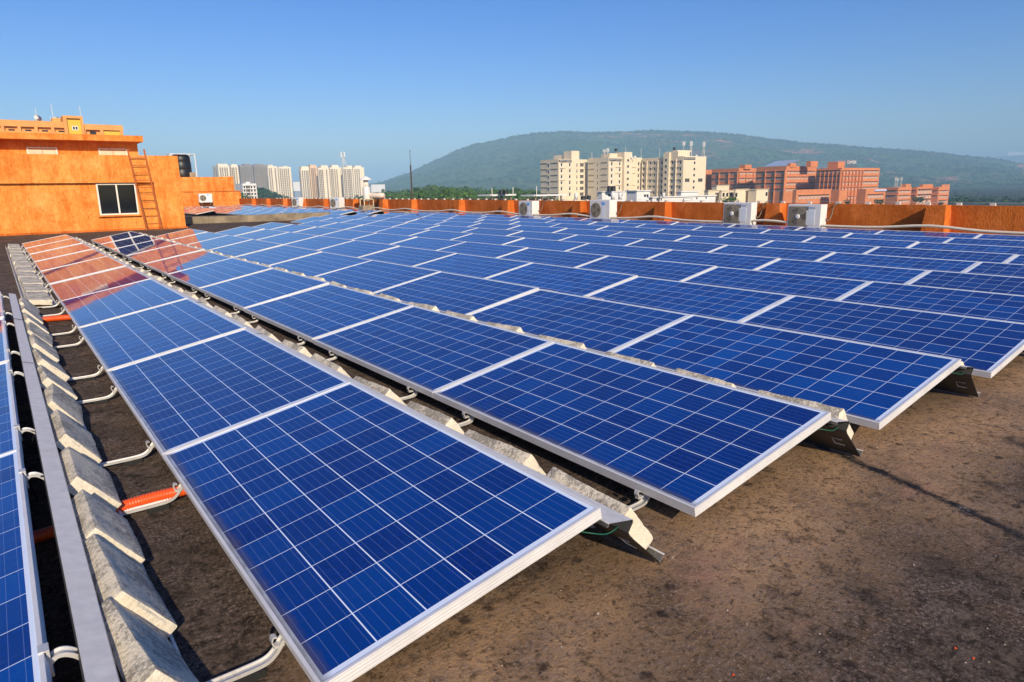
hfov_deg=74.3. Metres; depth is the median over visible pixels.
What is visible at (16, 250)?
ballast slab
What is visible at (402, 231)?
solar panel
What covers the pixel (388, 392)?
ballast block
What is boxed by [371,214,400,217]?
solar panel
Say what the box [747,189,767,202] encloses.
cream house
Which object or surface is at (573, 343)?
ballast block
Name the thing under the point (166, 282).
ballast block
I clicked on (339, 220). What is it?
solar panel
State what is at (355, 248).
solar panel
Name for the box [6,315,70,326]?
corrugated hose
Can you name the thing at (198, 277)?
solar panel
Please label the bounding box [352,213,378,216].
solar panel
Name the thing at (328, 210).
solar panel
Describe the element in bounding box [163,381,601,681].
solar panel
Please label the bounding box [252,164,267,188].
apartment tower
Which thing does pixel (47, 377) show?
ballast block
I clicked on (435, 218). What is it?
solar panel
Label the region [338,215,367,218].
solar panel
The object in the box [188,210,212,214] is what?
solar panel
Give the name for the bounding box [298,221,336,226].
solar panel
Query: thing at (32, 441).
cable
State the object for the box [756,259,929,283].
solar panel
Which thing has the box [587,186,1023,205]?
ground
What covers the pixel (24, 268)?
ballast slab
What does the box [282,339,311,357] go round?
ballast block
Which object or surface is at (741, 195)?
cream house
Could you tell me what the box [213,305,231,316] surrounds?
ballast block
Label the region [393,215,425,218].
solar panel
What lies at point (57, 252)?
solar panel
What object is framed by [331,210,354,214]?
solar panel
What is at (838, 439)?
wind deflector
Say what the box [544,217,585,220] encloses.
solar panel
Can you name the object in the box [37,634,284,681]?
support bracket
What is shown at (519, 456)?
ballast block
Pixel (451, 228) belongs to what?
solar panel
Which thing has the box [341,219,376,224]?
solar panel
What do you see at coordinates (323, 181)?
apartment tower
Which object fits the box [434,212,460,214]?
solar panel
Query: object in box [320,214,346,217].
solar panel
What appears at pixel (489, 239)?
solar panel
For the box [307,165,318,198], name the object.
apartment tower
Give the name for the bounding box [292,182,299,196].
flats
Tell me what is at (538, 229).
solar panel
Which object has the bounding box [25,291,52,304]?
ballast slab
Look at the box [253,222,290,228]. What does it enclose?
solar panel
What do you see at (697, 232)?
solar panel
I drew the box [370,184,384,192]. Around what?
flats
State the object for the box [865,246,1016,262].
solar panel
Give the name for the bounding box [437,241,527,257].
solar panel
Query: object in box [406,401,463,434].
ballast block
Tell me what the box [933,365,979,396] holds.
wind deflector
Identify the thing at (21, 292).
slab tray
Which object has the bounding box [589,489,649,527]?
support bracket
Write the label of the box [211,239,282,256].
solar panel
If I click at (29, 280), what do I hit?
ballast slab
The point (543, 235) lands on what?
solar panel
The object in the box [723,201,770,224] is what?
air conditioner
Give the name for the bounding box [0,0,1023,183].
sky
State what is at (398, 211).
conduit pipe
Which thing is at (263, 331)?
ballast block
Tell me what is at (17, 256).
ballast slab
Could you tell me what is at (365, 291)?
ballast block
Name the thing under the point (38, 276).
slab tray
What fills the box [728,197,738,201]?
bush
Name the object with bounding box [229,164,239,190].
apartment tower
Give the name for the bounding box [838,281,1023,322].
solar panel
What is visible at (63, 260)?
solar panel
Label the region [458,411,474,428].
support bracket
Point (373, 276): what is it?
solar panel
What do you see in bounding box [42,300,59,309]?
support bracket
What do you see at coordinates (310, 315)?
solar panel
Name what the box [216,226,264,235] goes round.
solar panel
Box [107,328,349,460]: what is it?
solar panel
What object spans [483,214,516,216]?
solar panel
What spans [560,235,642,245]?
solar panel
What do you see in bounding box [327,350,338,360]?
support bracket
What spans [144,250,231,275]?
solar panel
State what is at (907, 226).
conduit pipe
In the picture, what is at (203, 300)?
ballast block
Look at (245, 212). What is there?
solar panel
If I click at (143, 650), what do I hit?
ballast block
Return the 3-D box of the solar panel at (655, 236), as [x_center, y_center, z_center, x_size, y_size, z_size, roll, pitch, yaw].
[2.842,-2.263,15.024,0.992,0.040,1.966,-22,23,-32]
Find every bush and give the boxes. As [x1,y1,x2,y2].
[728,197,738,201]
[874,199,886,203]
[912,196,926,204]
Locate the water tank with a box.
[165,153,197,176]
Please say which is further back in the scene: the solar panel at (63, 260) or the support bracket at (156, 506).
the solar panel at (63, 260)
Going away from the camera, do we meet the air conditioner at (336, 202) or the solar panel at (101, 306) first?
the solar panel at (101, 306)
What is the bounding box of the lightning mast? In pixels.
[409,150,412,198]
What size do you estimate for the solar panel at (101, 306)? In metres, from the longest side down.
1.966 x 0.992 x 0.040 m
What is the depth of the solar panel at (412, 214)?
29.19 m
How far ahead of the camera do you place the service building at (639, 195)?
171.82 m
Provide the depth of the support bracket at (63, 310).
7.47 m
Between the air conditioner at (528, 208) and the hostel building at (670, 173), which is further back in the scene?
the hostel building at (670, 173)
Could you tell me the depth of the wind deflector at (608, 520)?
2.46 m
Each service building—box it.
[598,191,626,200]
[625,190,651,201]
[647,195,716,201]
[676,191,699,195]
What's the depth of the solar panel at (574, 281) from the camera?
8.39 m
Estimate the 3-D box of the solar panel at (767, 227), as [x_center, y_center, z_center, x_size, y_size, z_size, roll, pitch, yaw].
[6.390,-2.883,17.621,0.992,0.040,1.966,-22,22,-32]
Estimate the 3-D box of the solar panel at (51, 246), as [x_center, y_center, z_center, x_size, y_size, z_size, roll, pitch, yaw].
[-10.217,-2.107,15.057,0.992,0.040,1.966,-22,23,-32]
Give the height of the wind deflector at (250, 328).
0.240 m
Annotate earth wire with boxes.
[582,526,617,534]
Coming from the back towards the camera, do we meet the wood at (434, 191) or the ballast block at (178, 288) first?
the wood at (434, 191)
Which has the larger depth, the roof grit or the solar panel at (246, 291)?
the solar panel at (246, 291)
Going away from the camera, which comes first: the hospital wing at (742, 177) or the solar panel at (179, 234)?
the solar panel at (179, 234)
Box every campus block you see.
[885,184,911,204]
[910,184,932,204]
[931,184,949,204]
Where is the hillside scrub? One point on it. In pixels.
(911, 180)
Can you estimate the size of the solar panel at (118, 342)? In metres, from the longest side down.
1.966 x 0.992 x 0.040 m
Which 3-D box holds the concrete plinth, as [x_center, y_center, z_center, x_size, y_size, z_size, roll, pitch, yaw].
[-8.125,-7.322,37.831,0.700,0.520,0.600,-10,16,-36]
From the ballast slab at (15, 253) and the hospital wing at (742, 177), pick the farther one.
the hospital wing at (742, 177)
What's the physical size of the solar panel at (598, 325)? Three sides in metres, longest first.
1.966 x 0.992 x 0.040 m
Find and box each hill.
[374,131,1023,193]
[993,155,1023,162]
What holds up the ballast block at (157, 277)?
on the wind deflector at (148, 276)
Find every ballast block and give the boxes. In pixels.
[18,296,39,314]
[20,304,43,323]
[22,313,48,333]
[24,322,52,346]
[28,334,58,361]
[31,348,69,380]
[36,365,77,400]
[43,383,83,426]
[49,409,101,464]
[59,446,121,509]
[71,489,144,563]
[83,534,176,637]
[100,597,198,681]
[150,275,161,280]
[161,279,171,286]
[172,285,183,291]
[182,290,198,299]
[198,297,212,307]
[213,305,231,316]
[231,314,253,328]
[255,325,281,342]
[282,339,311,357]
[290,271,304,275]
[309,276,324,280]
[311,353,350,377]
[330,281,346,287]
[353,288,373,294]
[353,376,405,405]
[379,293,400,301]
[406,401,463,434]
[408,302,439,311]
[445,310,477,321]
[464,429,545,474]
[486,322,524,333]
[538,335,585,348]
[545,467,652,548]
[604,351,655,366]
[675,368,735,387]
[757,390,853,438]
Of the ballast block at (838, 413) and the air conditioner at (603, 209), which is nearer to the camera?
the ballast block at (838, 413)
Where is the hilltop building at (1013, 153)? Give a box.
[1005,152,1023,155]
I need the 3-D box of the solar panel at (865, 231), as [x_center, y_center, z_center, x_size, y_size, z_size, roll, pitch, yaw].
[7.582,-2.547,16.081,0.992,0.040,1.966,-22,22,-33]
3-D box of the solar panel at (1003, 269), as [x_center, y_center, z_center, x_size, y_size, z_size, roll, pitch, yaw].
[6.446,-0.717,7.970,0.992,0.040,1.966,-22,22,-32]
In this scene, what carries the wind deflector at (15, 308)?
on the roof deck
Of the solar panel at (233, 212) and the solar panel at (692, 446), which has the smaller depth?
the solar panel at (692, 446)
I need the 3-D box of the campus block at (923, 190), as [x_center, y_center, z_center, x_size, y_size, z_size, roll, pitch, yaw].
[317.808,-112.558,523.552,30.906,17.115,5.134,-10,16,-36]
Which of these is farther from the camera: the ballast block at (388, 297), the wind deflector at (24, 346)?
the ballast block at (388, 297)
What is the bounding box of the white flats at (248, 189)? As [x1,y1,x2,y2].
[236,182,257,197]
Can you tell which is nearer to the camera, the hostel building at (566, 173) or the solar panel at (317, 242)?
the solar panel at (317, 242)
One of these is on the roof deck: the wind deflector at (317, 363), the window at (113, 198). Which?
the wind deflector at (317, 363)
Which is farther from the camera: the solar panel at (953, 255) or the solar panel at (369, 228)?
the solar panel at (369, 228)
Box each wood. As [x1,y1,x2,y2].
[353,184,558,200]
[948,189,1023,203]
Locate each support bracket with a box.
[0,294,64,316]
[1,310,76,336]
[3,321,83,348]
[6,349,103,381]
[8,369,116,404]
[14,424,153,466]
[18,468,182,514]
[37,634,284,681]
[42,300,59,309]
[248,315,258,324]
[297,336,306,344]
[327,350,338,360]
[400,386,417,402]
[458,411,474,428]
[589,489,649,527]
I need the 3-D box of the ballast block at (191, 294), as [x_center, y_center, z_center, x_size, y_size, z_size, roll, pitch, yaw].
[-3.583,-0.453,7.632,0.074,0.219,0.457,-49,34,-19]
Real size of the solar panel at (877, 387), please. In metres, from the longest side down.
1.966 x 0.992 x 0.040 m
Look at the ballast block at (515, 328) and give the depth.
5.31 m
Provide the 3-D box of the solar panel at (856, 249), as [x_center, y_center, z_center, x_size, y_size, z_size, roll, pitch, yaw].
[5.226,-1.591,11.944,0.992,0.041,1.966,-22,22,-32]
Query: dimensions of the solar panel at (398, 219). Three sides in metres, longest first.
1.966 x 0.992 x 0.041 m
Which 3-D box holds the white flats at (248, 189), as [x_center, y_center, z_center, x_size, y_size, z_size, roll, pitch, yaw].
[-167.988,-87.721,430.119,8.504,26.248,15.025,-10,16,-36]
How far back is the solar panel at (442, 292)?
7.48 m
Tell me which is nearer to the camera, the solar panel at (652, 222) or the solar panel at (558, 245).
the solar panel at (558, 245)
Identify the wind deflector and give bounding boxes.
[8,293,24,325]
[13,319,66,381]
[22,362,102,467]
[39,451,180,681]
[134,269,162,282]
[161,283,201,302]
[197,302,262,333]
[201,211,217,214]
[257,333,371,388]
[368,389,664,562]
[804,417,862,456]
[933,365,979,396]
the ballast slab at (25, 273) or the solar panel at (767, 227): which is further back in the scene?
the solar panel at (767, 227)
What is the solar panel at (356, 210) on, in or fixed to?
on the roof deck
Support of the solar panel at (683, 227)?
on the roof deck
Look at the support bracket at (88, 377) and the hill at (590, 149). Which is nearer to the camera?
the support bracket at (88, 377)
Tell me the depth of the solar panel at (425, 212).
31.55 m
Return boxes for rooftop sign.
[846,160,855,165]
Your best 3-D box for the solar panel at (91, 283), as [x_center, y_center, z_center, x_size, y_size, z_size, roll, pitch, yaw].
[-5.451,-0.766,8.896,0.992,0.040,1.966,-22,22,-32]
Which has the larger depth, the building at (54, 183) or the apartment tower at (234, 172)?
the apartment tower at (234, 172)
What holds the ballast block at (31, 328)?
on the wind deflector at (24, 346)
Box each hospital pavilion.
[792,189,831,203]
[830,190,846,203]
[857,188,886,203]
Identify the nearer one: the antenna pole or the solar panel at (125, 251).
the solar panel at (125, 251)
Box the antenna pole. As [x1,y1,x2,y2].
[340,152,346,167]
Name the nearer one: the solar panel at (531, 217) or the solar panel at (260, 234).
the solar panel at (260, 234)
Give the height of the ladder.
2.845 m
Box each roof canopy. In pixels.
[478,194,515,199]
[521,194,565,200]
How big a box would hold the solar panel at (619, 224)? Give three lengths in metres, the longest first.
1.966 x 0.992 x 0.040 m
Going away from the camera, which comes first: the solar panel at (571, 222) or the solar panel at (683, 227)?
the solar panel at (683, 227)
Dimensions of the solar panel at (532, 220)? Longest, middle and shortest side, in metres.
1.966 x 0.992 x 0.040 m
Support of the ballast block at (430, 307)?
on the wind deflector
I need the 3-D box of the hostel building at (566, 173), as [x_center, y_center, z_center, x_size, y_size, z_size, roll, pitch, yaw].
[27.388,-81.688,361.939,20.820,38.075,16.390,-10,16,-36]
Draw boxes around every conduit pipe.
[237,204,1023,234]
[383,211,413,212]
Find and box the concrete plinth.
[359,205,374,209]
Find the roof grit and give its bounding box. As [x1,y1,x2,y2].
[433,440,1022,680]
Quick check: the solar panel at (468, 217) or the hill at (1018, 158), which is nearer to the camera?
the solar panel at (468, 217)
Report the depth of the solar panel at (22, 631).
1.85 m
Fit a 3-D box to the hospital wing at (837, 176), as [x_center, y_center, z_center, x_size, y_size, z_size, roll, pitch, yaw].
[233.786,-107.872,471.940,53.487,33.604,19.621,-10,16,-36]
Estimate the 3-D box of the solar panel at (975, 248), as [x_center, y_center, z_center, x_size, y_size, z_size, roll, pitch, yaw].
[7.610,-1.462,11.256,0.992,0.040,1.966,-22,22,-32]
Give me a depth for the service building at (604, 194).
192.20 m
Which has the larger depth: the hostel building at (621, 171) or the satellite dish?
the hostel building at (621, 171)
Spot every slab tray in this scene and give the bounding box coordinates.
[15,275,42,282]
[16,280,46,289]
[19,288,51,297]
[21,295,56,307]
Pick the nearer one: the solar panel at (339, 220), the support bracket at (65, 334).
the support bracket at (65, 334)
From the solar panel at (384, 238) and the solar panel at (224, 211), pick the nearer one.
the solar panel at (384, 238)
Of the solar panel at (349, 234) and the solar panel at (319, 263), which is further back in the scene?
the solar panel at (349, 234)
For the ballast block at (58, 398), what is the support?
on the wind deflector at (45, 438)
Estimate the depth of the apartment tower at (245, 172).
890.82 m
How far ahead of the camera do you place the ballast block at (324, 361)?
4.44 m
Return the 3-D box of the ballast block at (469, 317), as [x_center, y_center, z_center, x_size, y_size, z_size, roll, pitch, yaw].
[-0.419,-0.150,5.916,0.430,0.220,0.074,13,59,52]
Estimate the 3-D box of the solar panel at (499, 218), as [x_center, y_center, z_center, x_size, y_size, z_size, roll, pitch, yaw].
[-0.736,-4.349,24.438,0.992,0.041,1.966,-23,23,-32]
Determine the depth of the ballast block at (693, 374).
3.87 m
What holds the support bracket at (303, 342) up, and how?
on the roof deck
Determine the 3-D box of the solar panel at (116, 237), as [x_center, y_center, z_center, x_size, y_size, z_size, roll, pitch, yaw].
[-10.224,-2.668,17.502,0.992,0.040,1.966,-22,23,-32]
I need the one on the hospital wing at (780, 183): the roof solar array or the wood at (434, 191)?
the roof solar array
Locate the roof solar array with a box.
[763,160,798,166]
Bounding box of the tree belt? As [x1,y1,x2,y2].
[257,187,350,198]
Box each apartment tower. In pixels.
[212,164,229,176]
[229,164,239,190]
[238,164,253,183]
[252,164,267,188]
[266,165,279,194]
[277,166,292,197]
[299,166,310,198]
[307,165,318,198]
[317,165,330,198]
[329,165,343,197]
[342,166,353,197]
[352,166,363,196]
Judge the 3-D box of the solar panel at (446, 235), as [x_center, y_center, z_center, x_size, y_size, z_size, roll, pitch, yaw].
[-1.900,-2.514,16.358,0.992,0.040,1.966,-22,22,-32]
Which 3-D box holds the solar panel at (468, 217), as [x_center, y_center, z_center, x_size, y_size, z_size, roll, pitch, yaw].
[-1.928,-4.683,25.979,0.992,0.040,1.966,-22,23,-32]
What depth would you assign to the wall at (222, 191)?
58.15 m
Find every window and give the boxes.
[26,147,57,153]
[96,183,138,214]
[98,148,127,154]
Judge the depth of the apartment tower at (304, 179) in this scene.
902.30 m
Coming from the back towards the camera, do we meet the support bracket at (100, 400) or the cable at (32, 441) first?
the support bracket at (100, 400)
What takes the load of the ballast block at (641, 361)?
on the wind deflector at (838, 439)
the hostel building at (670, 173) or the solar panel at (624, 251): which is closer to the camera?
the solar panel at (624, 251)
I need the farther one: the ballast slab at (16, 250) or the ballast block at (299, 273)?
the ballast slab at (16, 250)
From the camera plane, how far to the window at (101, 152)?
24.16 m
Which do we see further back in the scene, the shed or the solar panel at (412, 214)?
the shed
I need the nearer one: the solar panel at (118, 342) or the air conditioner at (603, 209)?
the solar panel at (118, 342)
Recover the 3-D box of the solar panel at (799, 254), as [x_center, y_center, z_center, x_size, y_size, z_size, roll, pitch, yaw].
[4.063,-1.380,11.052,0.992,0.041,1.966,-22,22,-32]
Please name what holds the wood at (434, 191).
on the ground
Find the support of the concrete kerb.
on the roof deck
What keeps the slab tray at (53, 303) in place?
on the roof deck
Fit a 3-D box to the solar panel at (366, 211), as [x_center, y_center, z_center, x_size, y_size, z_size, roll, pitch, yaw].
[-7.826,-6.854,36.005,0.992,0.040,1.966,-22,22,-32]
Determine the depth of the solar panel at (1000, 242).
12.53 m
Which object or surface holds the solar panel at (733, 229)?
on the roof deck
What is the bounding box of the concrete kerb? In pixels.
[185,212,330,223]
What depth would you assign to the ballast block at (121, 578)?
2.02 m
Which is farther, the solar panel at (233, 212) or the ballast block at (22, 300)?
the solar panel at (233, 212)
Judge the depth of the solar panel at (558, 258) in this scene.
10.85 m
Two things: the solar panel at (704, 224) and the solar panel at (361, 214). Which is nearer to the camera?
the solar panel at (704, 224)
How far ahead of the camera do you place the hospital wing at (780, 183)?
478.87 m
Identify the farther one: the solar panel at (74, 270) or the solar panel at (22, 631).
the solar panel at (74, 270)
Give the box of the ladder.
[127,149,161,229]
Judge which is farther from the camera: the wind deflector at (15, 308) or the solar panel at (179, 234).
the solar panel at (179, 234)
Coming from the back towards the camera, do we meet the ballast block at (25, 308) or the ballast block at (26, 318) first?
the ballast block at (25, 308)
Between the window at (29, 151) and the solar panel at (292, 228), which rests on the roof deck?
the solar panel at (292, 228)
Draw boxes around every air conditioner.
[198,193,212,204]
[292,197,309,206]
[330,197,350,208]
[519,200,546,215]
[590,200,625,218]
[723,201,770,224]
[787,203,841,227]
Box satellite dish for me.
[34,115,41,120]
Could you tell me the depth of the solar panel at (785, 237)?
14.40 m
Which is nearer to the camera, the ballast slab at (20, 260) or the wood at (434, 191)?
the ballast slab at (20, 260)
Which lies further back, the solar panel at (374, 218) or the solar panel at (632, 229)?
the solar panel at (374, 218)
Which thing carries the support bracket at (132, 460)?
on the roof deck
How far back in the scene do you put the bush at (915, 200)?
439.05 m
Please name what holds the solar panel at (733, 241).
on the roof deck
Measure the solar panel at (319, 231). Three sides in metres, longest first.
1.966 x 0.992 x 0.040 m
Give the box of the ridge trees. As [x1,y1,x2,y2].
[384,129,1022,181]
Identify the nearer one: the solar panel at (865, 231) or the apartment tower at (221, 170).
the solar panel at (865, 231)
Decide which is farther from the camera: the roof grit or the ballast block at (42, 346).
the ballast block at (42, 346)
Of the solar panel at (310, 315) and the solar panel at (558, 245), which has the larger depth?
the solar panel at (558, 245)
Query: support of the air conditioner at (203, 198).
attached to the wall at (222, 191)
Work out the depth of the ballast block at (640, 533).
2.46 m
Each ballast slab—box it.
[8,249,22,252]
[9,246,20,248]
[10,251,23,256]
[11,254,26,260]
[13,258,27,264]
[15,262,31,268]
[16,266,35,274]
[16,271,36,280]
[19,277,42,284]
[22,284,47,293]
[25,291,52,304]
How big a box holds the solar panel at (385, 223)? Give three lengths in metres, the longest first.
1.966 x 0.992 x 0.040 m
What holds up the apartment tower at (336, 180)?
on the ground
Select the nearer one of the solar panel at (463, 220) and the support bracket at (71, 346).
the support bracket at (71, 346)
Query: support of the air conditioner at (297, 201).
on the roof deck
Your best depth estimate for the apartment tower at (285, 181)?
913.01 m
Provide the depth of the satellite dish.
111.78 m
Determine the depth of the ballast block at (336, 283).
7.92 m
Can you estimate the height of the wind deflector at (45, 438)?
0.258 m
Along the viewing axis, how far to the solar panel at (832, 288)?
7.74 m
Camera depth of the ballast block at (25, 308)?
6.73 m
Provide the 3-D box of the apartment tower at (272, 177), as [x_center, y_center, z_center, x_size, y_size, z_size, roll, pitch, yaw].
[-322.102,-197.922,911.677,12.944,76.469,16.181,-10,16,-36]
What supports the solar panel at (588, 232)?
on the roof deck
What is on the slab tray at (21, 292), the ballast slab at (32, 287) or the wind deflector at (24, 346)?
the ballast slab at (32, 287)
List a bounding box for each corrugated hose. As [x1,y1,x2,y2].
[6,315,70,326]
[33,485,186,543]
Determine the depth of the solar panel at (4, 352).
4.91 m
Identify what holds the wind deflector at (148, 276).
on the roof deck
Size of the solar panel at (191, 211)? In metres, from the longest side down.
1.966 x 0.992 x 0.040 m
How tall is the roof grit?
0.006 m
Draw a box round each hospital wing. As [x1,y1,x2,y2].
[705,165,755,189]
[755,161,817,202]
[815,162,879,203]
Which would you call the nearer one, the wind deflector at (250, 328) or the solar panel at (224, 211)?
the wind deflector at (250, 328)
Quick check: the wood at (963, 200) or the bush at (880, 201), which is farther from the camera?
the wood at (963, 200)
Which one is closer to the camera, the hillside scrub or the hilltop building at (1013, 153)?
the hillside scrub
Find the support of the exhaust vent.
on the concrete plinth
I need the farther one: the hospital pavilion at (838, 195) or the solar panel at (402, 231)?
the hospital pavilion at (838, 195)
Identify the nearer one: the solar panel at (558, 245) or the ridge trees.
the solar panel at (558, 245)
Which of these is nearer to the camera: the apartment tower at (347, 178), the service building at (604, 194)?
the service building at (604, 194)
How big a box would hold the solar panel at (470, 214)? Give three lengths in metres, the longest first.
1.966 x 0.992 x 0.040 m
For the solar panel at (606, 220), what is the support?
on the roof deck
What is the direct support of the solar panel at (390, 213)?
on the roof deck
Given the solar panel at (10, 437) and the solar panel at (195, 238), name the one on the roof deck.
the solar panel at (195, 238)
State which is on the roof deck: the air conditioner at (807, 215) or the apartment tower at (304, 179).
the air conditioner at (807, 215)
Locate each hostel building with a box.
[540,151,586,200]
[588,152,641,200]
[641,150,705,196]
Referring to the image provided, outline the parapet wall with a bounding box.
[239,198,1023,234]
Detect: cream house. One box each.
[703,190,718,201]
[711,185,728,189]
[718,190,733,201]
[733,189,747,201]
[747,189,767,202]
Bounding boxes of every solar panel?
[0,291,4,318]
[0,317,10,363]
[0,361,23,456]
[0,448,51,681]
[22,234,72,247]
[25,238,82,253]
[29,243,93,261]
[34,249,106,270]
[40,256,125,284]
[49,266,149,302]
[60,278,187,328]
[78,298,245,372]
[91,231,143,244]
[101,235,158,249]
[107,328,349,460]
[112,239,178,256]
[126,244,201,265]
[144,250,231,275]
[156,229,206,239]
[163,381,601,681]
[167,257,272,289]
[172,232,225,244]
[184,209,201,213]
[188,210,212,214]
[188,235,251,249]
[199,268,328,310]
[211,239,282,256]
[216,209,237,213]
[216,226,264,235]
[223,210,246,214]
[232,210,256,214]
[234,245,321,264]
[236,229,286,239]
[242,211,269,214]
[243,284,413,342]
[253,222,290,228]
[257,211,280,214]
[258,232,318,244]
[269,252,369,276]
[270,224,315,231]
[284,236,353,249]
[290,217,330,223]
[294,227,343,235]
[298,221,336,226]
[313,306,552,397]
[315,260,440,292]
[319,240,399,256]
[320,210,337,211]
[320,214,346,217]
[320,230,376,239]
[321,218,353,222]
[321,222,362,228]
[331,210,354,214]
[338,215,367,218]
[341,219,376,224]
[344,209,361,211]
[344,225,391,231]
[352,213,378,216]
[352,233,416,243]
[357,210,381,213]
[358,246,455,265]
[359,216,388,220]
[365,221,406,226]
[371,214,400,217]
[373,271,538,314]
[377,227,427,235]
[380,218,416,221]
[386,212,408,214]
[392,237,465,249]
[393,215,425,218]
[393,223,438,228]
[405,213,431,215]
[407,219,444,223]
[410,230,471,239]
[413,253,532,277]
[414,212,437,213]
[418,217,450,220]
[426,214,456,217]
[427,225,477,231]
[433,341,830,516]
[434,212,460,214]
[435,221,478,226]
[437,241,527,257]
[444,218,483,221]
[450,215,486,218]
[452,233,524,244]
[457,213,486,215]
[464,228,522,235]
[469,223,519,228]
[469,289,691,353]
[476,219,519,223]
[480,216,516,220]
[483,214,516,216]
[485,263,637,295]
[498,248,608,267]
[503,238,587,250]
[507,225,566,232]
[508,231,576,239]
[510,218,554,222]
[511,221,559,226]
[513,215,549,218]
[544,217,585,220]
[546,220,596,224]
[550,223,607,229]
[553,228,621,235]
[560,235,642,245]
[567,243,671,258]
[576,256,716,280]
[580,218,627,222]
[588,222,642,226]
[588,276,792,321]
[597,226,662,232]
[608,231,689,240]
[612,314,960,429]
[622,220,678,224]
[626,239,726,251]
[637,224,701,229]
[649,250,779,269]
[654,229,731,236]
[672,222,734,226]
[677,236,772,246]
[682,266,870,299]
[694,226,769,232]
[711,245,834,260]
[721,232,814,241]
[730,224,801,229]
[741,295,1023,377]
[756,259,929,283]
[759,240,878,253]
[762,229,851,237]
[797,227,882,233]
[804,236,918,247]
[818,252,978,271]
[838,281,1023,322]
[843,233,952,242]
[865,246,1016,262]
[877,230,980,237]
[908,270,1023,294]
[909,242,1023,254]
[945,238,1023,246]
[963,262,1023,276]
[976,234,1023,239]
[1006,254,1023,263]
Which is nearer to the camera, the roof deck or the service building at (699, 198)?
the roof deck
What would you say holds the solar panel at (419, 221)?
on the roof deck
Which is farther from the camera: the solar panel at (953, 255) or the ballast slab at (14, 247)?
the ballast slab at (14, 247)
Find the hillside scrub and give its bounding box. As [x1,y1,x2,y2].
[368,131,1023,191]
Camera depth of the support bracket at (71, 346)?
5.98 m
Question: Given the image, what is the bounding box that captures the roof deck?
[0,213,1023,681]
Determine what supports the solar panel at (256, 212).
on the roof deck
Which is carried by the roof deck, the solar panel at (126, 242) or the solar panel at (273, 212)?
the solar panel at (273, 212)
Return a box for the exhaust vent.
[359,176,373,205]
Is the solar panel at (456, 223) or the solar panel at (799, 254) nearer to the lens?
the solar panel at (799, 254)
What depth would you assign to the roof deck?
2.39 m
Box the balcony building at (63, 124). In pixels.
[0,115,122,134]
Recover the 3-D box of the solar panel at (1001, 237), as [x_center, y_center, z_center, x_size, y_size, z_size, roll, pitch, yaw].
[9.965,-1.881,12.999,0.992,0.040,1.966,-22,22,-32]
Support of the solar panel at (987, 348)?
on the support bracket
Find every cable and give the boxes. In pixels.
[20,429,34,453]
[28,475,44,500]
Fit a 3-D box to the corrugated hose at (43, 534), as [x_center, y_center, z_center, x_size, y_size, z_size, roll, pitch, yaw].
[-1.812,0.744,2.705,1.704,0.073,0.128,-11,16,-38]
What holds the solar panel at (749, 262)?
on the roof deck
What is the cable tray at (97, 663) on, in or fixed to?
on the roof deck
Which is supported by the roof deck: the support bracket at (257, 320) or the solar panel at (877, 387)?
the support bracket at (257, 320)
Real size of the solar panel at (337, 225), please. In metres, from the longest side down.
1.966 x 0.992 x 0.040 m
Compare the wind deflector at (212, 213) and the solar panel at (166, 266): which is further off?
the wind deflector at (212, 213)
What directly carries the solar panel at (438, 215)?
on the roof deck
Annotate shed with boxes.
[293,191,300,196]
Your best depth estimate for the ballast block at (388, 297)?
6.90 m
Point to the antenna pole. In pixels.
(343, 159)
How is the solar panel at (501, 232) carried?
on the roof deck
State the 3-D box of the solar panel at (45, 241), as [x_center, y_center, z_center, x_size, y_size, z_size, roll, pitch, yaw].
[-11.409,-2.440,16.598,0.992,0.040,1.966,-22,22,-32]
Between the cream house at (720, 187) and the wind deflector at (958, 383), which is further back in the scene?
the cream house at (720, 187)
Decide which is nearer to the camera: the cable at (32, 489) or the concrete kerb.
the cable at (32, 489)
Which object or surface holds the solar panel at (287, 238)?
on the roof deck
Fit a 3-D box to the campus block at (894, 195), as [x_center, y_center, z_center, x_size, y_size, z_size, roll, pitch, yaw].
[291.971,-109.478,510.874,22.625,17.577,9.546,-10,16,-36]
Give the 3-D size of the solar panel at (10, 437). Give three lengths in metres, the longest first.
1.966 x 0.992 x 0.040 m
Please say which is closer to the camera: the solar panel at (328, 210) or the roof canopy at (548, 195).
the solar panel at (328, 210)
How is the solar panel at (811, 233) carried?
on the roof deck
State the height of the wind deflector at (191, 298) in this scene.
0.240 m
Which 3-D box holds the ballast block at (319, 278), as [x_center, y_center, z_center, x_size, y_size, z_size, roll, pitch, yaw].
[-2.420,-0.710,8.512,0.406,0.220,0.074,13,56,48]
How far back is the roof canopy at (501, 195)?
153.11 m
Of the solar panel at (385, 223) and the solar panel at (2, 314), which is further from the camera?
the solar panel at (385, 223)
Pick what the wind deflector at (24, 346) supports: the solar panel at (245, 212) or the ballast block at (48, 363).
the ballast block at (48, 363)
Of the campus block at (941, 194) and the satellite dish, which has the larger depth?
the campus block at (941, 194)
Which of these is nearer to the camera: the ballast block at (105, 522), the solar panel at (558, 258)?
the ballast block at (105, 522)
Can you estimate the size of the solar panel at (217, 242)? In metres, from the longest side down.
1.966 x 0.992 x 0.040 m
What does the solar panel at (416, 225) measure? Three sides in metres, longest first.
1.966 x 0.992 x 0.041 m
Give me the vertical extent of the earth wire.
0.049 m

